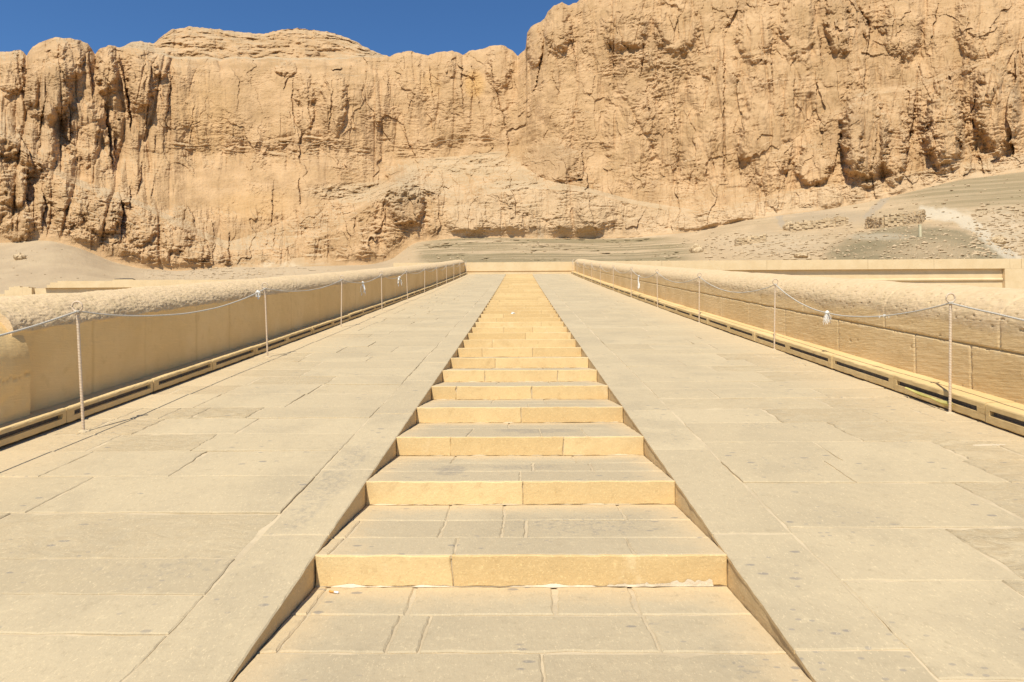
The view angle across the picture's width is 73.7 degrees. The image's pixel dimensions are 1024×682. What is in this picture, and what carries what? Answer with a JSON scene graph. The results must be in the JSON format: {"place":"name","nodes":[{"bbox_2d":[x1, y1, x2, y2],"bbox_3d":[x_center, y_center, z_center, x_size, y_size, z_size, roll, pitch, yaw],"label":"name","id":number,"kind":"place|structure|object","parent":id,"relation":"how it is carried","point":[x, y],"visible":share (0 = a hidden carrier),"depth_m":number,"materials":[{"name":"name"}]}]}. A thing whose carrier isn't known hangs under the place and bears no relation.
{"place":"outdoors","nodes":[
{"label":"outdoors","id":0,"kind":"place"},
{"bbox_2d":[0,279,227,296],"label":"wall","id":1,"kind":"structure","parent":0,"point":[61,287],"depth_m":52.36,"materials":[{"name":"stone"}]},
{"bbox_2d":[0,240,407,293],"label":"sand dune","id":2,"kind":"structure","parent":0,"point":[52,260],"depth_m":104.64,"materials":[{"name":"beige sand"}]},
{"bbox_2d":[13,252,26,259],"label":"boulder","id":3,"kind":"object","parent":2,"relation":"on","point":[19,256],"visible":0.96,"depth_m":101.07,"materials":[{"name":"stone"}]},
{"bbox_2d":[0,276,499,681],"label":"ramp bed","id":4,"kind":"object","parent":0,"point":[249,545],"visible":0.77,"depth_m":3.90,"materials":[{"name":"beige stone"}]},
{"bbox_2d":[0,272,466,446],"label":"slotted curb","id":5,"kind":"structure","parent":4,"relation":"on","point":[40,420],"depth_m":7.46,"materials":[{"name":"stone"}]},
{"bbox_2d":[339,275,343,327],"bbox_3d":[-3.612,-0.814,14.457,0.106,1.155,0.095,-1,-1,38],"label":"barrier post","id":6,"kind":"object","parent":4,"relation":"on","point":[341,301],"visible":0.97,"depth_m":14.45,"materials":[{"name":"white metal"}]},
{"bbox_2d":[380,271,382,305],"bbox_3d":[-3.577,-1.345,18.762,0.109,1.155,0.107,-1,0,1],"label":"barrier post","id":7,"kind":"object","parent":4,"relation":"on","point":[381,287],"visible":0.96,"depth_m":18.75,"materials":[{"name":"metal"}]},
{"bbox_2d":[0,0,578,56],"label":"sky","id":8,"kind":"structure","parent":0,"point":[385,27],"materials":[{"name":"blue"}]},
{"bbox_2d":[0,0,1023,270],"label":"cliff","id":9,"kind":"structure","parent":0,"point":[188,148],"depth_m":138.14,"materials":[{"name":"beige stone"}]},
{"bbox_2d":[0,274,1023,681],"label":"ramp","id":10,"kind":"structure","parent":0,"point":[80,546],"depth_m":4.20,"materials":[{"name":"stone"}]},
{"bbox_2d":[71,301,89,432],"bbox_3d":[-3.630,0.238,5.750,0.109,1.155,0.107,-2,2,1],"label":"barrier post","id":11,"kind":"object","parent":10,"relation":"on","point":[83,430],"visible":0.93,"depth_m":5.74,"materials":[{"name":"white metal"}]},
{"bbox_2d":[0,263,465,336],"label":"barrier rope","id":12,"kind":"object","parent":11,"relation":"attached to","point":[45,322],"visible":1,"depth_m":6.82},
{"bbox_2d":[262,282,270,357],"bbox_3d":[-3.635,-0.289,10.113,0.109,1.155,0.107,-1,3,1],"label":"barrier post","id":13,"kind":"object","parent":10,"relation":"on","point":[267,356],"visible":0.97,"depth_m":10.10,"materials":[{"name":"white metal"}]},
{"bbox_2d":[394,262,574,273],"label":"terrace wall","id":14,"kind":"structure","parent":10,"relation":"on","point":[518,267],"depth_m":52.22,"materials":[{"name":"stone"}]},
{"bbox_2d":[232,274,812,681],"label":"stone staircase","id":15,"kind":"structure","parent":10,"relation":"on","point":[520,510],"depth_m":3.32,"materials":[{"name":"stone"}]},
{"bbox_2d":[945,293,955,413],"bbox_3d":[4.004,0.136,6.244,0.107,1.155,0.095,-1,-1,38],"label":"barrier post","id":16,"kind":"object","parent":10,"relation":"on","point":[950,362],"visible":0.97,"depth_m":6.23,"materials":[{"name":"white metal"}]},
{"bbox_2d":[905,387,952,405],"bbox_3d":[4.019,0.534,6.597,0.043,0.146,0.741,0,-1,1],"label":"plastic strip","id":17,"kind":"object","parent":16,"relation":"attached to","point":[943,402],"visible":1,"depth_m":6.54,"materials":[{"name":"yellow plastic"}]},
{"bbox_2d":[408,172,1023,262],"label":"scree slope","id":18,"kind":"structure","parent":0,"point":[963,202],"depth_m":102.69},
{"bbox_2d":[0,179,1023,278],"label":"loose rubble","id":19,"kind":"object","parent":18,"relation":"on","point":[974,252],"visible":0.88,"depth_m":88.60,"materials":[{"name":"beige stone"}]},
{"bbox_2d":[689,243,703,252],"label":"boulder","id":20,"kind":"object","parent":18,"relation":"on","point":[696,248],"visible":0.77,"depth_m":98.96,"materials":[{"name":"stone"}]},
{"bbox_2d":[734,234,766,245],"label":"dry stone wall","id":21,"kind":"structure","parent":18,"relation":"on","point":[738,241],"depth_m":97.92,"materials":[{"name":"beige stone"}]},
{"bbox_2d":[782,221,791,230],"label":"boulder","id":22,"kind":"object","parent":18,"relation":"on","point":[785,226],"visible":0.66,"depth_m":103.96,"materials":[{"name":"stone"}]},
{"bbox_2d":[794,252,808,257],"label":"boulder","id":23,"kind":"object","parent":18,"relation":"on","point":[800,255],"visible":0.94,"depth_m":81.52,"materials":[{"name":"stone"}]},
{"bbox_2d":[789,216,848,231],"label":"dry stone wall","id":24,"kind":"structure","parent":18,"relation":"on","point":[827,222],"depth_m":102.51,"materials":[{"name":"beige stone"}]},
{"bbox_2d":[864,209,925,228],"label":"dry stone wall","id":25,"kind":"structure","parent":18,"relation":"on","point":[899,219],"depth_m":94.11,"materials":[{"name":"beige stone"}]},
{"bbox_2d":[918,224,921,236],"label":"marker post","id":26,"kind":"object","parent":18,"relation":"on","point":[919,231],"visible":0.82,"depth_m":79.01,"materials":[{"name":"paint"}]},
{"bbox_2d":[990,236,1006,244],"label":"boulder","id":27,"kind":"object","parent":18,"relation":"on","point":[999,240],"visible":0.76,"depth_m":79.39,"materials":[{"name":"stone"}]},
{"bbox_2d":[541,275,1023,681],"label":"ramp bed","id":28,"kind":"object","parent":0,"point":[842,582],"visible":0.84,"depth_m":3.77,"materials":[{"name":"beige stone"}]},
{"bbox_2d":[630,266,632,297],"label":"barrier post","id":29,"kind":"object","parent":28,"relation":"on","point":[631,282],"visible":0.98,"depth_m":23.97,"materials":[{"name":"metal"}]},
{"bbox_2d":[655,269,658,307],"bbox_3d":[4.130,-1.469,19.381,0.109,1.155,0.107,-1,0,1],"label":"barrier post","id":30,"kind":"object","parent":28,"relation":"on","point":[657,289],"visible":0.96,"depth_m":19.37,"materials":[{"name":"metal"}]},
{"bbox_2d":[697,273,701,322],"bbox_3d":[4.093,-0.918,14.926,0.106,1.155,0.095,-1,-1,38],"label":"barrier post","id":31,"kind":"object","parent":28,"relation":"on","point":[699,297],"visible":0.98,"depth_m":14.91,"materials":[{"name":"white metal"}]},
{"bbox_2d":[772,278,777,349],"bbox_3d":[4.084,-0.393,10.599,0.109,1.155,0.107,0,1,1],"label":"barrier post","id":32,"kind":"object","parent":28,"relation":"on","point":[774,309],"visible":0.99,"depth_m":10.59,"materials":[{"name":"white metal"}]},
{"bbox_2d":[579,264,1023,320],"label":"barrier rope","id":33,"kind":"object","parent":32,"relation":"hanging from","point":[1003,315],"visible":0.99,"depth_m":7.58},
{"bbox_2d":[823,310,831,324],"bbox_3d":[4.056,-0.301,8.785,0.103,0.191,0.111,0,-1,1],"label":"frayed rope end","id":34,"kind":"object","parent":33,"relation":"attached to","point":[827,315],"visible":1,"depth_m":8.76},
{"bbox_2d":[571,271,1023,435],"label":"slotted curb","id":35,"kind":"structure","parent":28,"relation":"on","point":[1003,413],"depth_m":7.75,"materials":[{"name":"stone"}]},
{"label":"ground","id":36,"kind":"structure","parent":0,"visible":0},
{"bbox_2d":[0,260,464,423],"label":"balustrade wall","id":37,"kind":"structure","parent":36,"relation":"on","point":[39,366],"depth_m":7.76,"materials":[{"name":"stone"}]},
{"bbox_2d":[574,259,1023,404],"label":"balustrade wall","id":38,"kind":"structure","parent":36,"relation":"on","point":[987,353],"depth_m":8.13,"materials":[{"name":"stone"}]},
{"bbox_2d":[605,258,1023,288],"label":"portico front","id":39,"kind":"structure","parent":36,"relation":"on","point":[1003,273],"depth_m":51.83,"materials":[{"name":"stone"}]}
]}

